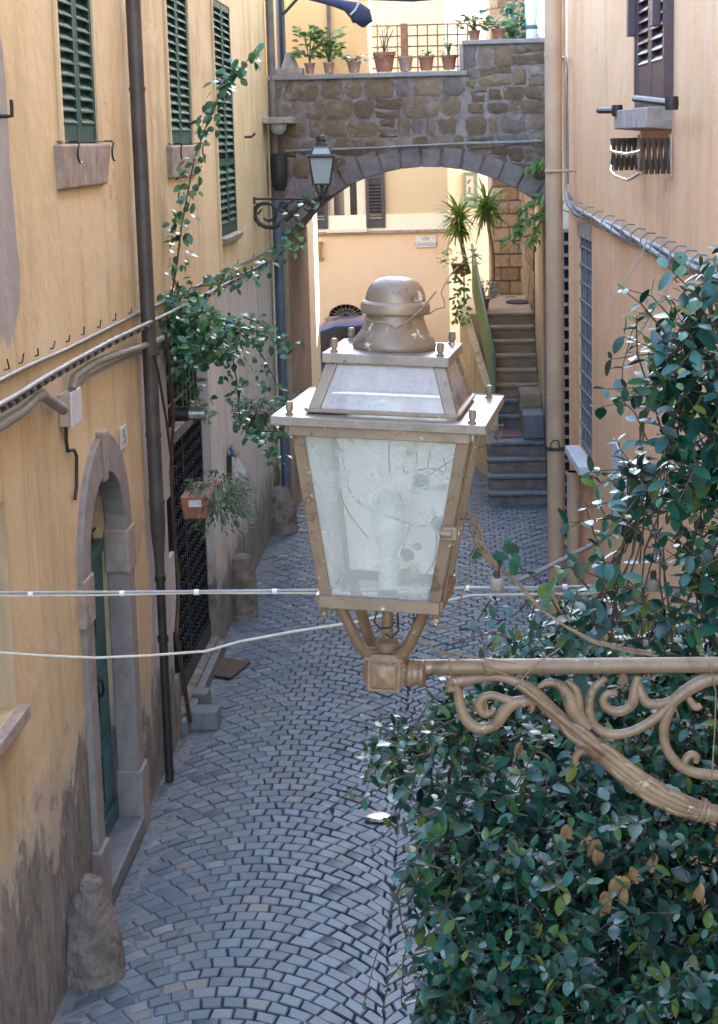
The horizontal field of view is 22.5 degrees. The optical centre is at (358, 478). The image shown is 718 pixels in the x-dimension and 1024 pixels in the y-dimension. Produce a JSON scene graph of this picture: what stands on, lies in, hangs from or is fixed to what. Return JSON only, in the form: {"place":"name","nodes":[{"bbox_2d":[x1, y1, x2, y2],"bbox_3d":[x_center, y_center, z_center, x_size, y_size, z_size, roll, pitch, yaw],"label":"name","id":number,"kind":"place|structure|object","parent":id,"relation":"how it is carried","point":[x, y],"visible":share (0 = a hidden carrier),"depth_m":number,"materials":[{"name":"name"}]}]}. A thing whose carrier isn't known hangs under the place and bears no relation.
{"place":"outdoors","nodes":[
{"label":"outdoors","id":0,"kind":"place"},
{"bbox_2d":[52,502,316,1023],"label":"street margin","id":1,"kind":"object","parent":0,"point":[130,885],"visible":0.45,"depth_m":11.57,"materials":[{"name":"stone"}]},
{"bbox_2d":[181,705,201,729],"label":"stone block","id":2,"kind":"structure","parent":1,"relation":"on","point":[195,713],"depth_m":13.33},
{"bbox_2d":[189,687,211,704],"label":"stone block","id":3,"kind":"structure","parent":1,"relation":"on","point":[203,694],"depth_m":13.80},
{"bbox_2d":[194,704,221,730],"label":"stone block","id":4,"kind":"structure","parent":1,"relation":"on","point":[210,717],"depth_m":13.32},
{"bbox_2d":[362,810,390,822],"bbox_3d":[0.117,2.145,11.496,0.189,0.040,0.194,-1,11,3],"label":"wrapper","id":5,"kind":"object","parent":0,"point":[370,816],"visible":0.88,"depth_m":11.45,"materials":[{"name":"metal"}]},
{"bbox_2d":[73,466,717,1023],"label":"cobbled street","id":6,"kind":"structure","parent":0,"point":[305,950],"depth_m":11.30,"materials":[{"name":"stone"}]},
{"bbox_2d":[214,657,250,678],"bbox_3d":[-1.085,1.555,14.844,0.271,0.018,0.537,2,11,17],"label":"doormat","id":7,"kind":"object","parent":6,"relation":"on","point":[228,668],"visible":0.76,"depth_m":14.83,"materials":[{"name":"fabric"}]},
{"bbox_2d":[320,315,438,391],"bbox_3d":[0.355,-1.997,29.899,2.880,1.380,1.598,-1,11,3],"label":"parked car","id":8,"kind":"object","parent":6,"relation":"on","point":[337,327],"visible":0.09,"depth_m":29.18,"materials":[{"name":"blue paint"}]},
{"bbox_2d":[201,474,702,1018],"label":"ground","id":9,"kind":"structure","parent":0,"point":[385,882],"depth_m":10.83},
{"bbox_2d":[66,873,125,990],"bbox_3d":[-1.391,2.352,9.400,0.358,0.606,0.398,-1,11,3],"label":"guard stone","id":10,"kind":"object","parent":9,"relation":"on","point":[95,954],"visible":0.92,"depth_m":9.28,"materials":[{"name":"stone"}]},
{"bbox_2d":[0,0,279,1023],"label":"plaster house","id":11,"kind":"structure","parent":9,"relation":"on","point":[82,766],"depth_m":10.45,"materials":[{"name":"paint"}]},
{"bbox_2d":[0,99,13,117],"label":"wall hook","id":12,"kind":"object","parent":11,"relation":"attached to","point":[11,115],"depth_m":8.20,"materials":[{"name":"black metal"}]},
{"bbox_2d":[0,389,68,431],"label":"conduit","id":13,"kind":"object","parent":11,"relation":"attached to","point":[26,406],"visible":0.95,"depth_m":8.42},
{"bbox_2d":[58,387,82,427],"bbox_3d":[-1.504,-0.372,9.403,0.074,0.185,0.261,-1,11,3],"label":"junction box","id":14,"kind":"object","parent":11,"relation":"attached to","point":[73,416],"visible":0.97,"depth_m":9.30,"materials":[{"name":"white plastic"}]},
{"bbox_2d":[64,427,77,499],"bbox_3d":[-1.512,-0.085,9.518,0.020,0.416,0.252,-1,11,3],"label":"cable","id":15,"kind":"object","parent":11,"relation":"attached to","point":[73,450],"visible":1,"depth_m":9.57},
{"bbox_2d":[91,553,118,836],"bbox_3d":[-1.550,1.317,10.894,0.123,1.704,0.538,-1,11,3],"label":"door","id":16,"kind":"structure","parent":11,"relation":"in","point":[111,803],"depth_m":10.92,"materials":[{"name":"teal paint"}]},
{"bbox_2d":[79,351,142,389],"bbox_3d":[-1.442,-0.686,10.815,0.018,0.110,2.367,-1,11,3],"label":"conduit","id":17,"kind":"object","parent":11,"relation":"attached to","point":[105,367],"visible":0.72,"depth_m":10.42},
{"bbox_2d":[68,332,171,391],"bbox_3d":[-1.406,-0.761,10.955,0.044,0.175,3.286,-1,11,3],"label":"conduit","id":18,"kind":"object","parent":11,"relation":"attached to","point":[76,375],"visible":0.96,"depth_m":10.16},
{"bbox_2d":[119,424,127,450],"bbox_3d":[-1.442,-0.256,11.058,0.016,0.136,0.202,-1,11,3],"label":"number tile","id":19,"kind":"object","parent":11,"relation":"attached to","point":[123,436],"visible":0.98,"depth_m":11.03,"materials":[{"name":"white ceramic"}]},
{"bbox_2d":[0,247,273,381],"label":"cable","id":20,"kind":"object","parent":11,"relation":"attached to","point":[44,358],"visible":0.73,"depth_m":9.86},
{"bbox_2d":[125,0,173,782],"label":"rain pipe","id":21,"kind":"object","parent":11,"relation":"attached to","point":[153,433],"visible":1,"depth_m":11.61,"materials":[{"name":"brown metal"}]},
{"bbox_2d":[169,405,205,421],"bbox_3d":[-1.227,-0.468,12.963,0.252,0.124,0.124,-1,11,3],"label":"spotlight","id":22,"kind":"object","parent":11,"relation":"attached to","point":[184,413],"visible":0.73,"depth_m":12.92,"materials":[{"name":"grey metal"}]},
{"bbox_2d":[180,466,258,543],"bbox_3d":[-0.960,0.160,12.393,0.534,0.422,0.829,-1,11,3],"label":"planter","id":23,"kind":"object","parent":11,"relation":"attached to","point":[199,501],"visible":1,"depth_m":12.19,"materials":[{"name":"ceramic"}]},
{"bbox_2d":[152,43,320,723],"bbox_3d":[-1.083,-0.678,13.254,1.651,4.852,4.913,-1,11,3],"label":"climbing rose","id":24,"kind":"object","parent":11,"relation":"attached to","point":[198,314],"visible":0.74,"depth_m":12.72,"materials":[{"name":"green plant"}]},
{"bbox_2d":[230,394,278,434],"bbox_3d":[-0.766,-0.477,13.707,0.454,0.329,0.365,-1,11,3],"label":"hanging plant","id":25,"kind":"object","parent":24,"relation":"hanging from","point":[261,415],"visible":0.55,"depth_m":13.64,"materials":[{"name":"green plant"}]},
{"bbox_2d":[227,445,246,483],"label":"hanging papers","id":26,"kind":"object","parent":11,"relation":"attached to","point":[234,451],"visible":0.95,"depth_m":16.14,"materials":[{"name":"paper"}]},
{"bbox_2d":[262,117,295,134],"bbox_3d":[-0.875,-3.892,19.926,0.320,0.190,0.660,-1,11,3],"label":"wall light","id":27,"kind":"object","parent":11,"relation":"attached to","point":[278,125],"visible":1,"depth_m":19.61,"materials":[{"name":"white"}]},
{"bbox_2d":[253,135,336,228],"bbox_3d":[-0.665,-3.039,18.511,0.879,0.955,0.317,-1,11,-1],"label":"street lantern","id":28,"kind":"object","parent":11,"relation":"attached to","point":[321,157],"visible":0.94,"depth_m":18.42,"materials":[{"name":"grey metal"}]},
{"bbox_2d":[231,553,258,620],"bbox_3d":[-1.074,0.996,16.468,0.322,0.644,0.361,-1,11,3],"label":"guard stone","id":29,"kind":"object","parent":9,"relation":"on","point":[243,568],"visible":0.77,"depth_m":16.34,"materials":[{"name":"stone"}]},
{"bbox_2d":[271,486,297,536],"bbox_3d":[-0.879,0.372,19.987,0.401,0.572,0.462,-1,11,3],"label":"guard stone","id":30,"kind":"object","parent":9,"relation":"on","point":[284,521],"visible":0.83,"depth_m":19.83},
{"bbox_2d":[268,124,320,460],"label":"corner house","id":31,"kind":"structure","parent":9,"relation":"on","point":[311,225],"depth_m":26.46,"materials":[{"name":"beige paint"}]},
{"bbox_2d":[273,200,290,491],"bbox_3d":[-0.867,-1.334,20.395,0.096,3.645,0.096,-1,11,3],"label":"rain pipe","id":32,"kind":"object","parent":31,"relation":"attached to","point":[280,313],"visible":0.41,"depth_m":20.28,"materials":[{"name":"metal"}]},
{"bbox_2d":[270,153,287,190],"bbox_3d":[-0.885,-3.398,20.006,0.190,0.410,0.185,-1,11,3],"label":"pipe hopper","id":33,"kind":"object","parent":32,"relation":"on","point":[278,167],"visible":1,"depth_m":19.93,"materials":[{"name":"grey metal"}]},
{"bbox_2d":[317,0,450,342],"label":"end house","id":34,"kind":"structure","parent":9,"relation":"on","point":[369,229],"depth_m":30.63,"materials":[{"name":"paint"}]},
{"bbox_2d":[329,179,364,215],"bbox_3d":[-0.210,-5.161,30.628,0.607,1.742,0.110,-1,11,3],"label":"window","id":35,"kind":"structure","parent":34,"relation":"in","point":[350,201],"depth_m":30.69,"materials":[{"name":"white glass"}]},
{"bbox_2d":[414,236,435,247],"bbox_3d":[1.131,-4.024,30.622,0.388,0.191,0.027,-1,11,3],"label":"street sign","id":36,"kind":"object","parent":34,"relation":"attached to","point":[425,241],"visible":1,"depth_m":30.61,"materials":[{"name":"white stone"}]},
{"bbox_2d":[267,38,546,511],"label":"stone arch","id":37,"kind":"structure","parent":9,"relation":"on","point":[491,90],"depth_m":20.14,"materials":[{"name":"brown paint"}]},
{"bbox_2d":[0,257,277,413],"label":"cable","id":38,"kind":"object","parent":37,"relation":"attached to","point":[114,343],"visible":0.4,"depth_m":10.38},
{"bbox_2d":[0,254,278,406],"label":"cable","id":39,"kind":"object","parent":37,"relation":"attached to","point":[20,392],"visible":0.77,"depth_m":9.55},
{"bbox_2d":[265,0,281,481],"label":"rain pipe","id":40,"kind":"object","parent":37,"relation":"attached to","point":[270,41],"visible":0.3,"depth_m":20.09,"materials":[{"name":"metal"}]},
{"bbox_2d":[275,0,285,68],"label":"rain pipe","id":41,"kind":"object","parent":37,"relation":"attached to","point":[277,34],"depth_m":20.93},
{"bbox_2d":[276,52,304,74],"bbox_3d":[-0.775,-4.659,20.262,0.300,0.250,0.300,-1,11,3],"label":"stone finial","id":42,"kind":"object","parent":37,"relation":"on","point":[289,66],"visible":0.98,"depth_m":20.15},
{"bbox_2d":[291,25,327,73],"bbox_3d":[-0.551,-4.809,20.188,0.426,0.544,0.418,2,11,19],"label":"potted plant","id":43,"kind":"object","parent":37,"relation":"on","point":[309,66],"visible":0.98,"depth_m":20.16,"materials":[{"name":"green plant"}]},
{"bbox_2d":[264,0,372,110],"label":"terrace house","id":44,"kind":"structure","parent":37,"relation":"on","point":[302,14],"depth_m":21.36,"materials":[{"name":"yellow paint"}]},
{"bbox_2d":[305,26,346,72],"bbox_3d":[-0.359,-4.795,20.180,0.482,0.508,0.488,-1,11,3],"label":"potted plant","id":45,"kind":"object","parent":37,"relation":"on","point":[327,46],"visible":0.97,"depth_m":20.15,"materials":[{"name":"green plant"}]},
{"bbox_2d":[278,0,429,67],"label":"awning","id":46,"kind":"object","parent":37,"relation":"on","point":[358,13],"visible":0.98,"depth_m":20.06,"materials":[{"name":"blue metal"}]},
{"bbox_2d":[338,53,369,72],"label":"potted plant","id":47,"kind":"object","parent":37,"relation":"on","point":[354,64],"visible":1,"depth_m":20.16,"materials":[{"name":"green plant"}]},
{"bbox_2d":[366,21,399,71],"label":"potted plant","id":48,"kind":"object","parent":37,"relation":"on","point":[384,60],"visible":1,"depth_m":20.10,"materials":[{"name":"brown plant"}]},
{"bbox_2d":[398,55,412,70],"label":"potted plant","id":49,"kind":"object","parent":37,"relation":"on","point":[405,63],"visible":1,"depth_m":20.11,"materials":[{"name":"grey ceramic"}]},
{"bbox_2d":[285,140,541,151],"bbox_3d":[0.600,-3.710,20.111,2.860,0.065,0.028,-1,11,3],"label":"cable","id":50,"kind":"object","parent":37,"relation":"attached to","point":[419,145],"visible":0.93,"depth_m":20.09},
{"bbox_2d":[371,23,470,72],"bbox_3d":[0.753,-5.170,22.543,1.305,1.016,0.100,-1,11,3],"label":"terrace railing","id":51,"kind":"object","parent":37,"relation":"on","point":[404,36],"visible":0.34,"depth_m":22.50,"materials":[{"name":"brown wood"}]},
{"bbox_2d":[418,49,435,70],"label":"potted plant","id":52,"kind":"object","parent":37,"relation":"on","point":[426,61],"visible":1,"depth_m":20.10,"materials":[{"name":"brown plant"}]},
{"bbox_2d":[438,38,458,69],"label":"potted plant","id":53,"kind":"object","parent":37,"relation":"on","point":[449,61],"visible":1,"depth_m":20.09,"materials":[{"name":"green plant"}]},
{"bbox_2d":[453,9,494,39],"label":"potted plant","id":54,"kind":"object","parent":37,"relation":"on","point":[474,33],"visible":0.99,"depth_m":20.02,"materials":[{"name":"green plant"}]},
{"bbox_2d":[478,16,519,38],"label":"potted plant","id":55,"kind":"object","parent":37,"relation":"on","point":[499,31],"visible":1,"depth_m":20.00,"materials":[{"name":"green plant"}]},
{"bbox_2d":[500,1,539,38],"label":"climbing plant","id":56,"kind":"object","parent":37,"relation":"on","point":[508,9],"visible":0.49,"depth_m":20.29,"materials":[{"name":"green plant"}]},
{"bbox_2d":[525,0,537,37],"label":"parasol","id":57,"kind":"object","parent":37,"relation":"on","point":[531,13],"visible":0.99,"depth_m":19.93,"materials":[{"name":"white fabric"}]},
{"bbox_2d":[446,17,488,342],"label":"pale house","id":58,"kind":"structure","parent":9,"relation":"on","point":[455,183],"depth_m":35.16,"materials":[{"name":"beige paint"}]},
{"bbox_2d":[463,172,477,206],"bbox_3d":[2.160,-5.596,34.932,0.268,0.661,0.135,-1,11,3],"label":"framed panel","id":59,"kind":"object","parent":58,"relation":"attached to","point":[470,179],"visible":0.68,"depth_m":34.87,"materials":[{"name":"white stone"}]},
{"bbox_2d":[459,205,546,505],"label":"stone stairs","id":60,"kind":"structure","parent":9,"relation":"on","point":[513,470],"depth_m":22.94,"materials":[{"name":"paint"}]},
{"bbox_2d":[462,243,495,394],"bbox_3d":[1.511,-2.196,24.084,0.179,1.857,3.568,-2,11,-2],"label":"railing","id":61,"kind":"object","parent":60,"relation":"on","point":[483,323],"visible":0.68,"depth_m":23.25,"materials":[{"name":"green"}]},
{"bbox_2d":[432,189,483,274],"bbox_3d":[1.391,-3.416,24.931,0.743,1.193,0.749,7,13,37],"label":"yucca","id":62,"kind":"object","parent":61,"relation":"on","point":[458,229],"visible":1,"depth_m":24.83,"materials":[{"name":"green plant"}]},
{"bbox_2d":[435,248,482,326],"bbox_3d":[1.327,-2.540,23.956,0.652,1.041,0.674,-1,11,3],"label":"trailing plant","id":63,"kind":"object","parent":61,"relation":"hanging from","point":[461,270],"visible":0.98,"depth_m":23.95,"materials":[{"name":"plant"}]},
{"bbox_2d":[456,177,512,298],"bbox_3d":[1.834,-3.466,25.995,0.942,1.744,0.873,-1,11,3],"label":"yucca","id":64,"kind":"object","parent":60,"relation":"on","point":[487,205],"visible":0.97,"depth_m":25.90,"materials":[{"name":"green plant"}]},
{"bbox_2d":[471,278,497,310],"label":"potted plant","id":65,"kind":"object","parent":60,"relation":"on","point":[491,291],"visible":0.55,"depth_m":24.56,"materials":[{"name":"green plant"}]},
{"bbox_2d":[494,428,522,437],"bbox_3d":[1.873,-0.566,22.283,0.440,0.012,0.688,-1,11,3],"label":"doormat","id":66,"kind":"object","parent":60,"relation":"on","point":[511,432],"visible":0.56,"depth_m":22.23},
{"bbox_2d":[506,299,528,303],"bbox_3d":[2.259,-2.522,25.698,0.340,0.012,0.646,-1,11,3],"label":"doormat","id":67,"kind":"object","parent":60,"relation":"on","point":[517,301],"visible":0.91,"depth_m":25.65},
{"bbox_2d":[485,0,534,329],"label":"stone house","id":68,"kind":"structure","parent":9,"relation":"on","point":[514,269],"depth_m":27.78,"materials":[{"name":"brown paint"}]},
{"bbox_2d":[325,582,717,1023],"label":"jasmine","id":69,"kind":"object","parent":9,"relation":"on","point":[550,959],"visible":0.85,"depth_m":4.89,"materials":[{"name":"green plant"}]},
{"bbox_2d":[536,0,568,543],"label":"house","id":70,"kind":"structure","parent":9,"relation":"on","point":[540,23],"depth_m":18.58,"materials":[{"name":"beige paint"}]},
{"bbox_2d":[500,156,545,252],"bbox_3d":[1.844,-3.030,19.998,0.567,1.072,0.251,-1,11,3],"label":"creeper","id":71,"kind":"object","parent":70,"relation":"attached to","point":[519,227],"visible":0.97,"depth_m":20.02,"materials":[{"name":"green plant"}]},
{"bbox_2d":[564,232,568,535],"bbox_3d":[2.217,-0.973,18.707,0.242,3.200,0.040,-1,11,3],"label":"doorway","id":72,"kind":"structure","parent":70,"relation":"in","point":[566,234],"depth_m":18.61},
{"bbox_2d":[565,0,717,921],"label":"plaster house","id":73,"kind":"structure","parent":9,"relation":"on","point":[621,52],"depth_m":12.39,"materials":[{"name":"beige paint"}]},
{"bbox_2d":[544,0,575,613],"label":"rain pipe","id":74,"kind":"object","parent":73,"relation":"attached to","point":[555,446],"visible":0.95,"depth_m":15.75,"materials":[{"name":"metal"}]},
{"bbox_2d":[562,0,566,194],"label":"conduit","id":75,"kind":"object","parent":73,"relation":"attached to","point":[564,95],"visible":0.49,"depth_m":16.06,"materials":[{"name":"metal"}]},
{"bbox_2d":[562,56,568,183],"bbox_3d":[1.810,-3.167,15.925,0.020,1.108,0.598,-1,11,1],"label":"conduit","id":76,"kind":"object","parent":73,"relation":"attached to","point":[567,130],"visible":0.78,"depth_m":15.67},
{"bbox_2d":[566,470,580,613],"bbox_3d":[1.866,0.625,15.662,0.132,1.401,0.130,-1,11,3],"label":"rain pipe","id":77,"kind":"object","parent":73,"relation":"attached to","point":[573,507],"visible":0.56,"depth_m":15.56,"materials":[{"name":"metal"}]},
{"bbox_2d":[571,202,582,217],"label":"cable hook","id":78,"kind":"object","parent":73,"relation":"attached to","point":[573,206],"visible":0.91,"depth_m":15.04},
{"bbox_2d":[564,193,697,271],"bbox_3d":[1.790,-1.569,11.531,0.076,0.265,8.565,-1,11,1],"label":"cable","id":79,"kind":"object","parent":78,"relation":"attached to","point":[615,232],"visible":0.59,"depth_m":12.40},
{"bbox_2d":[587,240,590,449],"bbox_3d":[1.982,-1.096,15.130,0.028,1.818,0.917,-1,11,1],"label":"window glass","id":80,"kind":"structure","parent":73,"relation":"in","point":[587,240],"depth_m":15.45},
{"bbox_2d":[600,215,613,232],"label":"cable hook","id":81,"kind":"object","parent":73,"relation":"attached to","point":[602,220],"visible":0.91,"depth_m":13.11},
{"bbox_2d":[596,105,622,115],"bbox_3d":[1.632,-2.397,11.763,0.073,0.070,0.363,-4,11,-12],"label":"iron holder","id":82,"kind":"object","parent":73,"relation":"attached to","point":[613,109],"visible":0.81,"depth_m":11.70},
{"bbox_2d":[610,219,624,237],"bbox_3d":[1.798,-1.742,12.575,0.105,0.135,0.012,-1,11,3],"label":"cable hook","id":83,"kind":"object","parent":73,"relation":"attached to","point":[613,223],"visible":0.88,"depth_m":12.57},
{"bbox_2d":[611,438,626,516],"bbox_3d":[1.881,0.049,13.086,0.012,0.613,0.802,-1,11,1],"label":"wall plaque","id":84,"kind":"object","parent":73,"relation":"attached to","point":[615,447],"depth_m":13.16,"materials":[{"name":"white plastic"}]},
{"bbox_2d":[619,223,634,242],"bbox_3d":[1.794,-1.642,12.078,0.105,0.135,0.012,-1,11,3],"label":"cable hook","id":85,"kind":"object","parent":73,"relation":"attached to","point":[620,238],"visible":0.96,"depth_m":12.07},
{"bbox_2d":[629,228,644,247],"bbox_3d":[1.790,-1.549,11.619,0.105,0.135,0.012,-1,11,3],"label":"cable hook","id":86,"kind":"object","parent":73,"relation":"attached to","point":[631,236],"visible":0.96,"depth_m":11.62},
{"bbox_2d":[565,190,709,264],"bbox_3d":[1.791,-1.608,11.618,0.073,0.244,9.038,-1,11,1],"label":"cable","id":87,"kind":"object","parent":73,"relation":"attached to","point":[665,251],"visible":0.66,"depth_m":11.87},
{"bbox_2d":[579,212,698,265],"bbox_3d":[1.791,-1.582,11.592,0.060,0.220,8.830,-1,11,1],"label":"cable","id":88,"kind":"object","parent":73,"relation":"attached to","point":[633,237],"visible":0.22,"depth_m":11.65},
{"bbox_2d":[610,134,671,181],"bbox_3d":[1.717,-1.986,11.152,0.213,0.278,1.382,-1,11,1],"label":"clothes rack","id":89,"kind":"object","parent":73,"relation":"attached to","point":[641,163],"visible":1,"depth_m":10.52,"materials":[{"name":"metal"}]},
{"bbox_2d":[639,232,655,252],"bbox_3d":[1.787,-1.464,11.194,0.105,0.135,0.012,-1,11,3],"label":"cable hook","id":90,"kind":"object","parent":73,"relation":"attached to","point":[646,233],"visible":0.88,"depth_m":11.19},
{"bbox_2d":[634,0,673,107],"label":"window frame","id":91,"kind":"structure","parent":73,"relation":"in","point":[668,5],"depth_m":10.36,"materials":[{"name":"brown paint"}]},
{"bbox_2d":[632,95,678,109],"bbox_3d":[1.601,-2.058,9.864,0.075,0.097,0.844,-3,11,-6],"label":"iron holder","id":92,"kind":"object","parent":73,"relation":"attached to","point":[670,102],"visible":1,"depth_m":9.64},
{"bbox_2d":[611,236,699,351],"bbox_3d":[0.734,-0.430,4.206,0.292,0.275,0.004,-1,11,3],"label":"training wire","id":93,"kind":"object","parent":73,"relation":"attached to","point":[662,294],"visible":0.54,"depth_m":4.20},
{"bbox_2d":[648,236,665,257],"bbox_3d":[1.783,-1.384,10.798,0.105,0.135,0.012,-1,11,3],"label":"cable hook","id":94,"kind":"object","parent":73,"relation":"attached to","point":[652,241],"visible":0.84,"depth_m":10.79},
{"bbox_2d":[658,240,675,262],"bbox_3d":[1.780,-1.310,10.430,0.105,0.135,0.012,-1,11,3],"label":"cable hook","id":95,"kind":"object","parent":73,"relation":"attached to","point":[667,241],"visible":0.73,"depth_m":10.42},
{"bbox_2d":[668,245,686,264],"bbox_3d":[1.778,-1.240,10.086,0.105,0.135,0.012,-1,11,3],"label":"cable hook","id":96,"kind":"object","parent":73,"relation":"attached to","point":[675,247],"visible":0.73,"depth_m":10.07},
{"bbox_2d":[687,253,706,277],"bbox_3d":[1.772,-1.114,9.462,0.105,0.135,0.012,-1,11,3],"label":"cable hook","id":97,"kind":"object","parent":73,"relation":"attached to","point":[692,258],"visible":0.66,"depth_m":9.45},
{"bbox_3d":[1.312,1.544,4.199,0.480,4.050,2.400,-1,11,3],"label":"garden wall","id":98,"kind":"object","parent":9,"relation":"on","visible":0},
{"bbox_2d":[0,588,686,658],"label":"cable","id":99,"kind":"object","parent":98,"relation":"attached to","point":[254,638],"visible":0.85,"depth_m":4.49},
{"bbox_2d":[0,586,687,593],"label":"cable","id":100,"kind":"object","parent":98,"relation":"attached to","point":[245,590],"visible":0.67,"depth_m":4.47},
{"bbox_2d":[490,569,503,590],"bbox_3d":[0.337,0.246,4.401,0.034,0.050,0.034,-1,11,3],"label":"insulator","id":101,"kind":"object","parent":100,"relation":"attached to","point":[497,582],"visible":0.96,"depth_m":4.39,"materials":[{"name":"ceramic"}]},
{"bbox_2d":[646,570,659,591],"bbox_3d":[0.715,0.247,4.382,0.034,0.050,0.034,-1,11,3],"label":"insulator","id":102,"kind":"object","parent":100,"relation":"attached to","point":[652,583],"visible":0.95,"depth_m":4.37,"materials":[{"name":"ceramic"}]},
{"bbox_2d":[0,585,690,596],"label":"cable","id":103,"kind":"object","parent":98,"relation":"attached to","point":[133,594],"visible":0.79,"depth_m":4.47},
{"bbox_2d":[270,276,717,823],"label":"street lantern","id":104,"kind":"object","parent":98,"relation":"attached to","point":[340,404],"visible":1,"depth_m":3.33,"materials":[{"name":"beige metal"}]},
{"bbox_2d":[373,611,394,628],"bbox_3d":[0.045,0.257,3.288,0.012,0.044,0.056,7,14,39],"label":"wire","id":105,"kind":"object","parent":104,"relation":"hanging from","point":[378,626],"visible":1,"depth_m":3.29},
{"bbox_2d":[385,613,398,638],"bbox_3d":[0.060,0.269,3.298,0.027,0.049,0.004,-1,11,3],"label":"wire","id":106,"kind":"object","parent":104,"relation":"attached to","point":[389,636],"visible":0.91,"depth_m":3.30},
{"bbox_2d":[333,438,470,581],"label":"tendrils","id":107,"kind":"object","parent":104,"relation":"attached to","point":[412,570],"visible":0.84,"depth_m":3.20,"materials":[{"name":"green plant"}]},
{"bbox_2d":[365,266,458,328],"bbox_3d":[0.106,-0.321,3.205,0.192,0.100,0.054,-7,12,-26],"label":"wire","id":108,"kind":"object","parent":104,"relation":"attached to","point":[416,313],"visible":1,"depth_m":3.19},
{"bbox_2d":[417,512,716,780],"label":"dry vine","id":109,"kind":"object","parent":104,"relation":"attached to","point":[499,557],"visible":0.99,"depth_m":3.35,"materials":[{"name":"brown plant"}]},
{"bbox_2d":[516,491,668,582],"bbox_3d":[0.718,0.076,4.502,0.660,0.376,0.012,-1,11,3],"label":"cable","id":110,"kind":"object","parent":98,"relation":"attached to","point":[559,561],"visible":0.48,"depth_m":4.53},
{"bbox_2d":[510,245,717,686],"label":"climbing jasmine","id":111,"kind":"object","parent":98,"relation":"attached to","point":[664,390],"visible":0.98,"depth_m":4.17,"materials":[{"name":"green plant"}]},
{"bbox_2d":[445,0,485,17],"label":"sky","id":112,"kind":"structure","parent":0,"point":[454,8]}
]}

